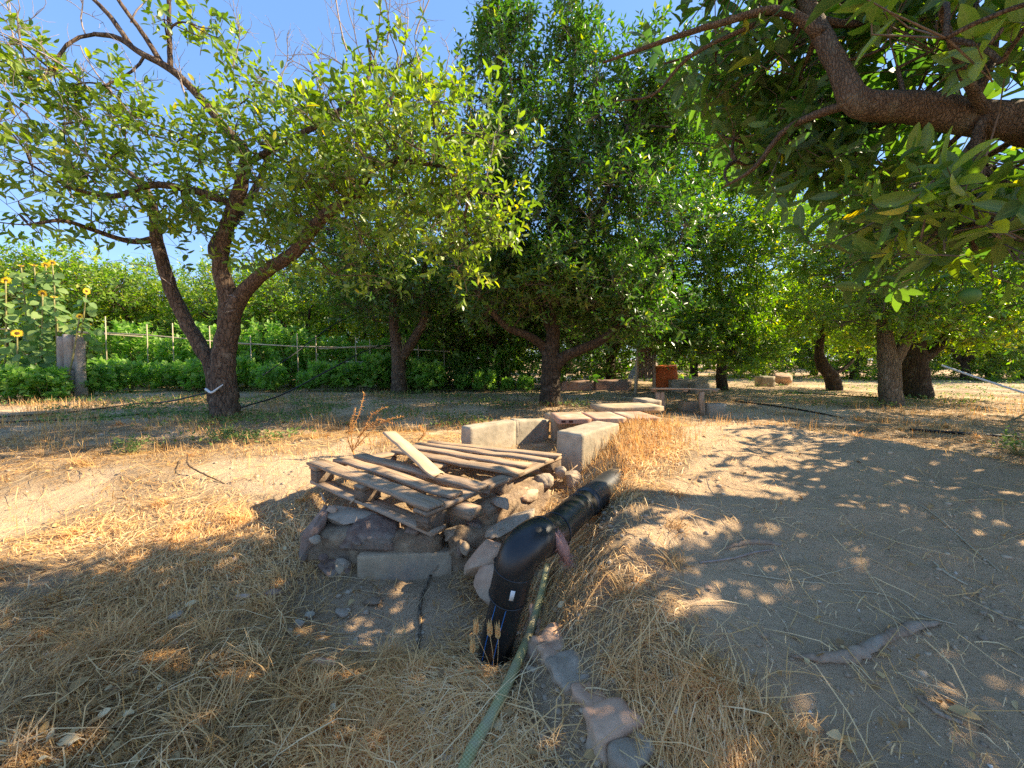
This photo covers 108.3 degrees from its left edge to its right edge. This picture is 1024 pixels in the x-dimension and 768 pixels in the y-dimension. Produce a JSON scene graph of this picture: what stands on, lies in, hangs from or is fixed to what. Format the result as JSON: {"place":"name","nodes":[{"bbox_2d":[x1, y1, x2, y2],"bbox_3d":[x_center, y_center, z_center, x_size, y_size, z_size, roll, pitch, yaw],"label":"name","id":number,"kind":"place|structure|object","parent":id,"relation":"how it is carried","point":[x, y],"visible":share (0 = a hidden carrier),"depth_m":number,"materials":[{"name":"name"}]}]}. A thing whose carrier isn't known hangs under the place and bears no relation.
{"place":"outdoors","nodes":[
{"label":"outdoors","id":0,"kind":"place"},
{"bbox_2d":[0,360,1023,767],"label":"ground","id":1,"kind":"structure","parent":0,"point":[876,470],"depth_m":1.77,"materials":[{"name":"soil"}]},
{"bbox_2d":[0,277,20,365],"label":"sunflower","id":2,"kind":"object","parent":1,"relation":"on","point":[10,318],"visible":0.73,"depth_m":8.13,"materials":[{"name":"green plant"}]},
{"bbox_2d":[0,329,29,399],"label":"sunflower","id":3,"kind":"object","parent":1,"relation":"on","point":[8,350],"visible":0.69,"depth_m":8.04,"materials":[{"name":"green plant"}]},
{"bbox_2d":[8,265,37,364],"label":"sunflower","id":4,"kind":"object","parent":1,"relation":"on","point":[17,280],"visible":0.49,"depth_m":8.52,"materials":[{"name":"green plant"}]},
{"bbox_2d":[0,363,54,400],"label":"squash plant","id":5,"kind":"object","parent":1,"relation":"on","point":[5,382],"visible":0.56,"depth_m":7.69,"materials":[{"name":"green plant"}]},
{"bbox_2d":[19,264,55,365],"bbox_3d":[-11.077,-1.198,8.648,0.554,3.162,0.532,2,5,28],"label":"sunflower","id":6,"kind":"object","parent":1,"relation":"on","point":[26,327],"visible":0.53,"depth_m":8.53,"materials":[{"name":"green plant"}]},
{"bbox_2d":[22,290,55,387],"bbox_3d":[-10.734,-0.873,8.361,0.748,2.503,0.531,2,4,21],"label":"sunflower","id":7,"kind":"object","parent":1,"relation":"on","point":[33,334],"visible":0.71,"depth_m":8.29,"materials":[{"name":"green plant"}]},
{"bbox_2d":[9,364,77,401],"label":"squash plant","id":8,"kind":"object","parent":1,"relation":"on","point":[55,376],"visible":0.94,"depth_m":7.83,"materials":[{"name":"green plant"}]},
{"bbox_2d":[32,262,59,363],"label":"sunflower","id":9,"kind":"object","parent":1,"relation":"on","point":[47,280],"visible":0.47,"depth_m":8.63,"materials":[{"name":"green plant"}]},
{"bbox_2d":[38,296,67,371],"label":"sunflower","id":10,"kind":"object","parent":1,"relation":"on","point":[47,358],"visible":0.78,"depth_m":8.39,"materials":[{"name":"green plant"}]},
{"bbox_2d":[38,260,71,364],"bbox_3d":[-10.810,-1.275,8.711,0.556,3.261,0.504,0,4,0],"label":"sunflower","id":11,"kind":"object","parent":1,"relation":"on","point":[47,287],"visible":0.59,"depth_m":8.66,"materials":[{"name":"green plant"}]},
{"bbox_2d":[0,230,121,362],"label":"orange tree","id":12,"kind":"object","parent":1,"relation":"on","point":[2,321],"visible":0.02,"depth_m":12.56,"materials":[{"name":"green plant"}]},
{"bbox_2d":[56,334,88,397],"bbox_3d":[-10.131,-0.388,8.495,0.711,1.506,0.315,0,4,0],"label":"tree stump","id":13,"kind":"object","parent":1,"relation":"on","point":[65,346],"visible":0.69,"depth_m":8.41,"materials":[{"name":"grey wood"}]},
{"bbox_2d":[69,288,97,348],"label":"sunflower","id":14,"kind":"object","parent":1,"relation":"on","point":[91,309],"visible":0.91,"depth_m":8.42,"materials":[{"name":"green plant"}]},
{"bbox_2d":[0,225,174,363],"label":"orange tree","id":15,"kind":"object","parent":1,"relation":"on","point":[62,248],"visible":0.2,"depth_m":12.12,"materials":[{"name":"green plant"}]},
{"bbox_2d":[70,361,118,394],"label":"bush","id":16,"kind":"object","parent":1,"relation":"on","point":[106,377],"visible":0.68,"depth_m":8.80,"materials":[{"name":"green plant"}]},
{"bbox_2d":[86,324,103,391],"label":"sunflower","id":17,"kind":"object","parent":1,"relation":"on","point":[96,346],"visible":0.38,"depth_m":8.85,"materials":[{"name":"green plant"}]},
{"bbox_2d":[85,323,137,361],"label":"tomato plant","id":18,"kind":"object","parent":1,"relation":"on","point":[101,338],"visible":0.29,"depth_m":10.93,"materials":[{"name":"green plant"}]},
{"bbox_2d":[24,244,206,381],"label":"orange tree","id":19,"kind":"object","parent":1,"relation":"on","point":[107,280],"visible":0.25,"depth_m":12.45,"materials":[{"name":"green plant"}]},
{"bbox_2d":[104,358,152,392],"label":"pepper plant","id":20,"kind":"object","parent":1,"relation":"on","point":[131,372],"visible":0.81,"depth_m":9.53,"materials":[{"name":"green plant"}]},
{"bbox_2d":[108,319,167,387],"bbox_3d":[-11.329,-0.898,11.259,1.451,2.158,1.359,4,6,44],"label":"tomato plant","id":21,"kind":"object","parent":1,"relation":"on","point":[127,343],"visible":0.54,"depth_m":10.92,"materials":[{"name":"green plant"}]},
{"bbox_2d":[108,433,167,454],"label":"weed","id":22,"kind":"object","parent":1,"relation":"on","point":[134,447],"visible":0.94,"depth_m":3.46,"materials":[{"name":"green plant"}]},
{"bbox_2d":[137,336,178,387],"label":"tomato plant","id":23,"kind":"object","parent":1,"relation":"on","point":[152,345],"visible":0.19,"depth_m":10.97,"materials":[{"name":"green plant"}]},
{"bbox_2d":[146,359,186,390],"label":"pepper plant","id":24,"kind":"object","parent":1,"relation":"on","point":[165,367],"visible":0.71,"depth_m":9.89,"materials":[{"name":"green plant"}]},
{"bbox_2d":[152,337,192,388],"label":"tomato plant","id":25,"kind":"object","parent":1,"relation":"on","point":[167,348],"visible":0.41,"depth_m":10.84,"materials":[{"name":"green plant"}]},
{"bbox_2d":[103,256,263,361],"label":"orange tree","id":26,"kind":"object","parent":1,"relation":"on","point":[165,321],"visible":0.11,"depth_m":13.08,"materials":[{"name":"green plant"}]},
{"bbox_2d":[170,358,204,391],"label":"pepper plant","id":27,"kind":"object","parent":1,"relation":"on","point":[180,365],"visible":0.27,"depth_m":9.94,"materials":[{"name":"green plant"}]},
{"bbox_2d":[180,356,205,390],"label":"pepper plant","id":28,"kind":"object","parent":1,"relation":"on","point":[193,365],"visible":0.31,"depth_m":9.59,"materials":[{"name":"green plant"}]},
{"bbox_2d":[169,320,216,388],"bbox_3d":[-9.356,-0.855,11.145,1.518,2.150,1.459,-1,4,-16],"label":"tomato plant","id":29,"kind":"object","parent":1,"relation":"on","point":[202,325],"visible":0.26,"depth_m":10.82,"materials":[{"name":"green plant"}]},
{"bbox_2d":[0,316,449,390],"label":"bamboo trellis","id":30,"kind":"object","parent":1,"relation":"on","point":[250,343],"visible":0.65,"depth_m":10.51,"materials":[{"name":"wood"}]},
{"bbox_2d":[144,243,337,384],"bbox_3d":[-10.144,-2.170,14.226,5.934,5.882,6.073,3,5,41],"label":"orange tree","id":31,"kind":"object","parent":1,"relation":"on","point":[210,287],"visible":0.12,"depth_m":12.86,"materials":[{"name":"green plant"}]},
{"bbox_2d":[236,353,255,384],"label":"pepper plant","id":32,"kind":"object","parent":1,"relation":"on","point":[242,370],"visible":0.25,"depth_m":10.06,"materials":[{"name":"green plant"}]},
{"bbox_2d":[247,361,283,390],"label":"pepper plant","id":33,"kind":"object","parent":1,"relation":"on","point":[253,371],"visible":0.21,"depth_m":10.09,"materials":[{"name":"green plant"}]},
{"bbox_2d":[241,317,292,381],"bbox_3d":[-7.409,-0.888,11.193,1.384,2.197,1.477,3,5,41],"label":"tomato plant","id":34,"kind":"object","parent":1,"relation":"on","point":[262,350],"visible":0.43,"depth_m":10.96,"materials":[{"name":"green plant"}]},
{"bbox_2d":[254,364,289,391],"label":"pepper plant","id":35,"kind":"object","parent":1,"relation":"on","point":[274,375],"visible":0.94,"depth_m":9.59,"materials":[{"name":"green plant"}]},
{"bbox_2d":[0,0,549,420],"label":"orange tree","id":36,"kind":"object","parent":1,"relation":"on","point":[335,168],"visible":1,"depth_m":4.43,"materials":[{"name":"green plant"}]},
{"bbox_2d":[241,341,392,407],"bbox_3d":[-3.331,-0.351,7.333,0.560,1.182,3.876,1,4,18],"label":"irrigation tube","id":37,"kind":"object","parent":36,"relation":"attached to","point":[313,378],"visible":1,"depth_m":6.52,"materials":[{"name":"plastic"}]},
{"bbox_2d":[207,244,362,385],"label":"orange tree","id":38,"kind":"object","parent":1,"relation":"on","point":[295,310],"visible":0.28,"depth_m":12.73,"materials":[{"name":"green plant"}]},
{"bbox_2d":[266,323,312,387],"bbox_3d":[-6.709,-0.815,11.148,1.414,2.004,1.359,-4,5,-44],"label":"tomato plant","id":39,"kind":"object","parent":1,"relation":"on","point":[277,358],"visible":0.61,"depth_m":10.89,"materials":[{"name":"green plant"}]},
{"bbox_2d":[289,332,328,387],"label":"tomato plant","id":40,"kind":"object","parent":1,"relation":"on","point":[306,353],"visible":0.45,"depth_m":10.88,"materials":[{"name":"green plant"}]},
{"bbox_2d":[304,359,340,391],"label":"pepper plant","id":41,"kind":"object","parent":1,"relation":"on","point":[322,366],"visible":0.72,"depth_m":9.66,"materials":[{"name":"green plant"}]},
{"bbox_2d":[313,334,351,387],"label":"tomato plant","id":42,"kind":"object","parent":1,"relation":"on","point":[330,341],"visible":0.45,"depth_m":11.02,"materials":[{"name":"green plant"}]},
{"bbox_2d":[326,360,361,391],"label":"pepper plant","id":43,"kind":"object","parent":1,"relation":"on","point":[350,374],"visible":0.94,"depth_m":9.69,"materials":[{"name":"green plant"}]},
{"bbox_2d":[291,271,415,381],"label":"orange tree","id":44,"kind":"object","parent":1,"relation":"on","point":[355,332],"visible":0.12,"depth_m":13.21,"materials":[{"name":"green plant"}]},
{"bbox_2d":[340,339,368,387],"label":"tomato plant","id":45,"kind":"object","parent":1,"relation":"on","point":[352,351],"visible":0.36,"depth_m":11.01,"materials":[{"name":"green plant"}]},
{"bbox_2d":[357,351,391,390],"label":"pepper plant","id":46,"kind":"object","parent":1,"relation":"on","point":[370,366],"visible":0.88,"depth_m":9.86,"materials":[{"name":"green plant"}]},
{"bbox_2d":[232,45,525,393],"bbox_3d":[-3.000,-3.816,9.408,6.999,8.406,3.825,0,4,0],"label":"orange tree","id":47,"kind":"object","parent":1,"relation":"on","point":[390,298],"visible":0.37,"depth_m":9.15,"materials":[{"name":"green plant"}]},
{"bbox_2d":[345,392,426,454],"bbox_3d":[-1.150,0.356,3.363,0.773,0.591,0.098,0,4,0],"label":"dead thistle","id":48,"kind":"object","parent":1,"relation":"on","point":[367,428],"visible":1,"depth_m":3.36,"materials":[{"name":"beige plant"}]},
{"bbox_2d":[306,250,504,383],"bbox_3d":[-3.580,-2.435,13.070,6.165,5.742,6.564,-4,5,-42],"label":"orange tree","id":49,"kind":"object","parent":1,"relation":"on","point":[449,346],"visible":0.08,"depth_m":11.90,"materials":[{"name":"green plant"}]},
{"bbox_2d":[405,356,433,391],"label":"pepper plant","id":50,"kind":"object","parent":1,"relation":"on","point":[411,374],"visible":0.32,"depth_m":9.68,"materials":[{"name":"green plant"}]},
{"bbox_2d":[411,574,431,693],"bbox_3d":[-0.399,1.047,1.569,0.054,0.150,0.781,-1,4,-8],"label":"stick","id":51,"kind":"object","parent":1,"relation":"on","point":[419,611],"visible":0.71,"depth_m":1.74,"materials":[{"name":"grey plant"}]},
{"bbox_2d":[409,359,447,392],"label":"pepper plant","id":52,"kind":"object","parent":1,"relation":"on","point":[434,375],"visible":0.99,"depth_m":9.49,"materials":[{"name":"green plant"}]},
{"bbox_2d":[298,466,565,605],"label":"stone pit wall","id":53,"kind":"structure","parent":1,"relation":"on","point":[372,544],"depth_m":1.97,"materials":[{"name":"grey stone"}]},
{"bbox_2d":[306,440,561,536],"bbox_3d":[-0.509,0.619,2.650,1.316,0.196,1.281,3,5,38],"label":"wooden pallet","id":54,"kind":"object","parent":53,"relation":"on","point":[427,517],"visible":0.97,"depth_m":2.33,"materials":[{"name":"brown wood"}]},
{"bbox_2d":[383,431,443,478],"bbox_3d":[-0.682,0.464,2.519,0.109,0.028,0.805,5,11,-41],"label":"loose plank","id":55,"kind":"object","parent":54,"relation":"on","point":[425,464],"visible":1,"depth_m":2.47,"materials":[{"name":"brown wood"}]},
{"bbox_2d":[428,494,482,521],"bbox_3d":[-0.354,0.670,2.025,0.088,0.055,0.503,-15,5,-44],"label":"rock","id":56,"kind":"object","parent":53,"relation":"attached to","point":[467,511],"visible":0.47,"depth_m":1.87,"materials":[{"name":"beige stone"}]},
{"bbox_2d":[408,264,533,386],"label":"orange tree","id":57,"kind":"object","parent":1,"relation":"on","point":[468,335],"visible":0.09,"depth_m":11.96,"materials":[{"name":"green plant"}]},
{"bbox_2d":[471,368,497,391],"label":"pepper plant","id":58,"kind":"object","parent":1,"relation":"on","point":[483,381],"visible":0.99,"depth_m":9.93,"materials":[{"name":"green plant"}]},
{"bbox_2d":[471,342,499,387],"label":"tomato plant","id":59,"kind":"object","parent":1,"relation":"on","point":[483,364],"visible":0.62,"depth_m":11.08,"materials":[{"name":"green plant"}]},
{"bbox_2d":[470,617,500,672],"bbox_3d":[-0.095,0.960,1.320,0.110,0.285,0.040,0,4,0],"label":"wild oat","id":60,"kind":"object","parent":1,"relation":"on","point":[489,633],"visible":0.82,"depth_m":1.31,"materials":[{"name":"plant"}]},
{"bbox_2d":[404,217,595,390],"bbox_3d":[0.065,-2.372,11.782,6.165,5.742,6.564,2,4,23],"label":"orange tree","id":61,"kind":"object","parent":1,"relation":"on","point":[494,340],"visible":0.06,"depth_m":10.80,"materials":[{"name":"green plant"}]},
{"bbox_2d":[458,563,549,767],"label":"garden hose","id":62,"kind":"object","parent":1,"relation":"on","point":[473,746],"visible":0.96,"depth_m":1.21,"materials":[{"name":"green rubber"}]},
{"bbox_2d":[493,343,523,383],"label":"tomato plant","id":63,"kind":"object","parent":1,"relation":"on","point":[505,357],"visible":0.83,"depth_m":11.04,"materials":[{"name":"green plant"}]},
{"bbox_2d":[0,394,1023,767],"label":"straw litter","id":64,"kind":"object","parent":1,"relation":"on","point":[352,718],"visible":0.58,"depth_m":1.26,"materials":[{"name":"beige plant"}]},
{"bbox_2d":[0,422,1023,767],"bbox_3d":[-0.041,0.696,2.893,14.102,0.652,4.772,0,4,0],"label":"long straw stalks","id":65,"kind":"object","parent":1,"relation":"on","point":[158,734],"visible":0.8,"depth_m":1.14,"materials":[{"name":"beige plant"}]},
{"bbox_2d":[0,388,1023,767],"bbox_3d":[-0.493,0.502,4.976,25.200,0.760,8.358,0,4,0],"label":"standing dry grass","id":66,"kind":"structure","parent":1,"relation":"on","point":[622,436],"depth_m":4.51,"materials":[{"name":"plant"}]},
{"bbox_2d":[0,399,1023,767],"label":"leaf litter","id":67,"kind":"object","parent":1,"relation":"on","point":[832,733],"visible":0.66,"depth_m":1.13,"materials":[{"name":"brown plant"}]},
{"bbox_2d":[0,398,1023,767],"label":"soil clods","id":68,"kind":"object","parent":1,"relation":"on","point":[758,644],"visible":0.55,"depth_m":1.39,"materials":[{"name":"brown soil"}]},
{"bbox_2d":[0,378,1023,444],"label":"green weeds","id":69,"kind":"object","parent":1,"relation":"on","point":[236,434],"visible":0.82,"depth_m":6.44,"materials":[{"name":"green plant"}]},
{"bbox_2d":[1,412,1023,767],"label":"pebbles","id":70,"kind":"object","parent":1,"relation":"on","point":[811,714],"visible":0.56,"depth_m":1.12,"materials":[{"name":"grey stone"}]},
{"bbox_2d":[461,418,580,453],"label":"channel wall","id":71,"kind":"structure","parent":1,"relation":"on","point":[505,433],"depth_m":3.76,"materials":[{"name":"concrete"}]},
{"bbox_2d":[550,411,660,423],"bbox_3d":[0.960,0.353,3.912,1.052,0.060,0.474,0,4,-5],"label":"clay tile cover","id":72,"kind":"object","parent":71,"relation":"on","point":[576,417],"visible":0.88,"depth_m":3.79,"materials":[{"name":"ceramic"}]},
{"bbox_2d":[477,466,622,665],"bbox_3d":[0.346,0.850,1.867,0.271,0.676,1.320,3,5,41],"label":"black pipe","id":73,"kind":"object","parent":1,"relation":"on","point":[527,548],"visible":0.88,"depth_m":1.40,"materials":[{"name":"plastic"}]},
{"bbox_2d":[546,518,577,572],"bbox_3d":[0.189,0.654,1.489,0.155,0.232,0.136,0,4,0],"label":"fibre strip","id":74,"kind":"object","parent":73,"relation":"hanging from","point":[563,550],"visible":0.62,"depth_m":1.46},
{"bbox_2d":[467,221,647,385],"bbox_3d":[1.440,-2.387,12.786,6.165,5.742,6.564,2,5,32],"label":"orange tree","id":75,"kind":"object","parent":1,"relation":"on","point":[602,369],"visible":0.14,"depth_m":11.52,"materials":[{"name":"green plant"}]},
{"bbox_2d":[563,470,581,488],"bbox_3d":[0.450,0.717,2.742,0.140,0.138,0.148,-1,4,-20],"label":"rock","id":76,"kind":"object","parent":1,"relation":"on","point":[571,478],"visible":0.74,"depth_m":2.69,"materials":[{"name":"stone"}]},
{"bbox_2d":[413,0,741,406],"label":"orange tree","id":77,"kind":"object","parent":1,"relation":"on","point":[626,152],"visible":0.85,"depth_m":6.18,"materials":[{"name":"green plant"}]},
{"bbox_2d":[560,380,594,390],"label":"earth bank block","id":78,"kind":"structure","parent":1,"relation":"on","point":[580,385],"depth_m":10.38,"materials":[{"name":"soil"}]},
{"bbox_2d":[557,421,618,473],"bbox_3d":[0.665,0.535,3.174,0.244,0.348,0.663,3,5,41],"label":"concrete block","id":79,"kind":"object","parent":1,"relation":"on","point":[575,444],"depth_m":2.96,"materials":[{"name":"beige concrete"}]},
{"bbox_2d":[525,604,660,767],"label":"kerb stone row","id":80,"kind":"object","parent":1,"relation":"on","point":[604,717],"visible":0.7,"depth_m":1.07,"materials":[{"name":"grey stone"}]},
{"bbox_2d":[594,379,631,390],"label":"earth bank block","id":81,"kind":"structure","parent":1,"relation":"on","point":[618,385],"depth_m":10.28,"materials":[{"name":"brown soil"}]},
{"bbox_2d":[537,237,714,381],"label":"orange tree","id":82,"kind":"object","parent":1,"relation":"on","point":[612,362],"visible":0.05,"depth_m":12.81,"materials":[{"name":"green plant"}]},
{"bbox_2d":[590,402,663,411],"bbox_3d":[1.518,0.312,4.933,0.848,0.076,0.444,-1,4,-12],"label":"concrete slab","id":83,"kind":"object","parent":1,"relation":"on","point":[622,407],"depth_m":4.77,"materials":[{"name":"beige concrete"}]},
{"bbox_2d":[635,347,655,392],"bbox_3d":[3.427,-0.349,9.532,0.566,1.183,0.144,0,4,0],"label":"chair","id":84,"kind":"object","parent":1,"relation":"on","point":[648,365],"visible":0.69,"depth_m":9.53,"materials":[{"name":"brown wood"}]},
{"bbox_2d":[656,364,677,387],"bbox_3d":[4.393,-0.160,10.596,0.740,0.795,0.708,0,4,0],"label":"orange barrel","id":85,"kind":"object","parent":1,"relation":"on","point":[664,374],"visible":0.62,"depth_m":10.31,"materials":[{"name":"plastic"}]},
{"bbox_2d":[648,388,725,415],"bbox_3d":[2.991,0.291,6.371,1.498,0.502,0.772,0,4,0],"label":"pallet bench","id":86,"kind":"object","parent":1,"relation":"on","point":[702,406],"visible":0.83,"depth_m":6.14,"materials":[{"name":"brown wood"}]},
{"bbox_2d":[668,379,707,392],"bbox_3d":[4.673,0.059,9.827,1.006,0.365,0.204,0,4,-5],"label":"block","id":87,"kind":"object","parent":1,"relation":"on","point":[678,383],"depth_m":9.72,"materials":[{"name":"concrete"}]},
{"bbox_2d":[597,42,837,389],"bbox_3d":[5.146,-3.862,9.157,6.154,8.473,3.951,0,4,0],"label":"orange tree","id":88,"kind":"object","parent":1,"relation":"on","point":[735,319],"visible":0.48,"depth_m":8.44,"materials":[{"name":"green plant"}]},
{"bbox_2d":[722,539,782,549],"bbox_3d":[1.042,0.700,1.622,0.276,0.031,0.048,0,4,-5],"label":"root","id":89,"kind":"object","parent":1,"relation":"on","point":[754,541],"visible":0.98,"depth_m":1.62,"materials":[{"name":"wood"}]},
{"bbox_2d":[698,270,829,380],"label":"orange tree","id":90,"kind":"object","parent":1,"relation":"on","point":[778,365],"visible":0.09,"depth_m":16.11,"materials":[{"name":"green plant"}]},
{"bbox_2d":[603,0,1023,311],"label":"orange tree","id":91,"kind":"object","parent":1,"relation":"on","point":[944,195],"visible":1,"depth_m":1.63,"materials":[{"name":"green plant"}]},
{"bbox_2d":[726,226,900,390],"bbox_3d":[9.072,-2.264,10.722,5.778,5.178,4.078,-1,4,-20],"label":"orange tree","id":92,"kind":"object","parent":1,"relation":"on","point":[828,372],"visible":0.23,"depth_m":10.42,"materials":[{"name":"green plant"}]},
{"bbox_2d":[769,289,860,377],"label":"orange tree","id":93,"kind":"object","parent":1,"relation":"on","point":[806,355],"visible":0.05,"depth_m":18.39,"materials":[{"name":"green plant"}]},
{"bbox_2d":[786,305,896,380],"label":"orange tree","id":94,"kind":"object","parent":1,"relation":"on","point":[854,367],"visible":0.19,"depth_m":15.34,"materials":[{"name":"green plant"}]},
{"bbox_2d":[791,620,940,664],"bbox_3d":[1.143,0.809,1.149,0.597,0.052,0.079,-1,4,-13],"label":"root","id":95,"kind":"object","parent":1,"relation":"on","point":[865,649],"visible":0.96,"depth_m":1.12,"materials":[{"name":"grey wood"}]},
{"bbox_2d":[744,159,1021,406],"bbox_3d":[7.296,-2.028,6.841,5.020,5.237,3.155,1,4,16],"label":"orange tree","id":96,"kind":"object","parent":1,"relation":"on","point":[926,308],"visible":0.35,"depth_m":6.79,"materials":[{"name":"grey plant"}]},
{"bbox_2d":[846,165,1023,399],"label":"orange tree","id":97,"kind":"object","parent":1,"relation":"on","point":[916,375],"visible":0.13,"depth_m":8.09,"materials":[{"name":"green plant"}]},
{"bbox_2d":[948,704,981,719],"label":"fallen leaf","id":98,"kind":"object","parent":1,"relation":"on","point":[960,710],"visible":1,"depth_m":0.94,"materials":[{"name":"plant"}]},
{"bbox_2d":[910,428,1023,438],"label":"irrigation tube","id":99,"kind":"object","parent":1,"relation":"on","point":[953,432],"visible":0.72,"depth_m":4.36,"materials":[{"name":"plastic"}]},
{"bbox_2d":[913,247,1023,359],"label":"orange tree","id":100,"kind":"object","parent":1,"relation":"on","point":[1013,305],"visible":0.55,"depth_m":5.78,"materials":[{"name":"green plant"}]},
{"bbox_2d":[927,289,1023,382],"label":"orange tree","id":101,"kind":"object","parent":1,"relation":"on","point":[966,363],"visible":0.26,"depth_m":14.80,"materials":[{"name":"green plant"}]},
{"bbox_2d":[989,425,1023,455],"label":"weed","id":102,"kind":"object","parent":1,"relation":"on","point":[1012,441],"visible":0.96,"depth_m":3.42,"materials":[{"name":"green plant"}]},
{"bbox_2d":[0,0,1023,359],"label":"sky","id":103,"kind":"structure","parent":0,"point":[309,16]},
{"bbox_2d":[516,374,534,391],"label":"pepper plant","id":104,"kind":"object","parent":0,"point":[523,381],"visible":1,"depth_m":10.12,"materials":[{"name":"green plant"}]},
{"bbox_2d":[516,351,541,385],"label":"tomato plant","id":105,"kind":"object","parent":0,"point":[530,371],"visible":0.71,"depth_m":11.01,"materials":[{"name":"green plant"}]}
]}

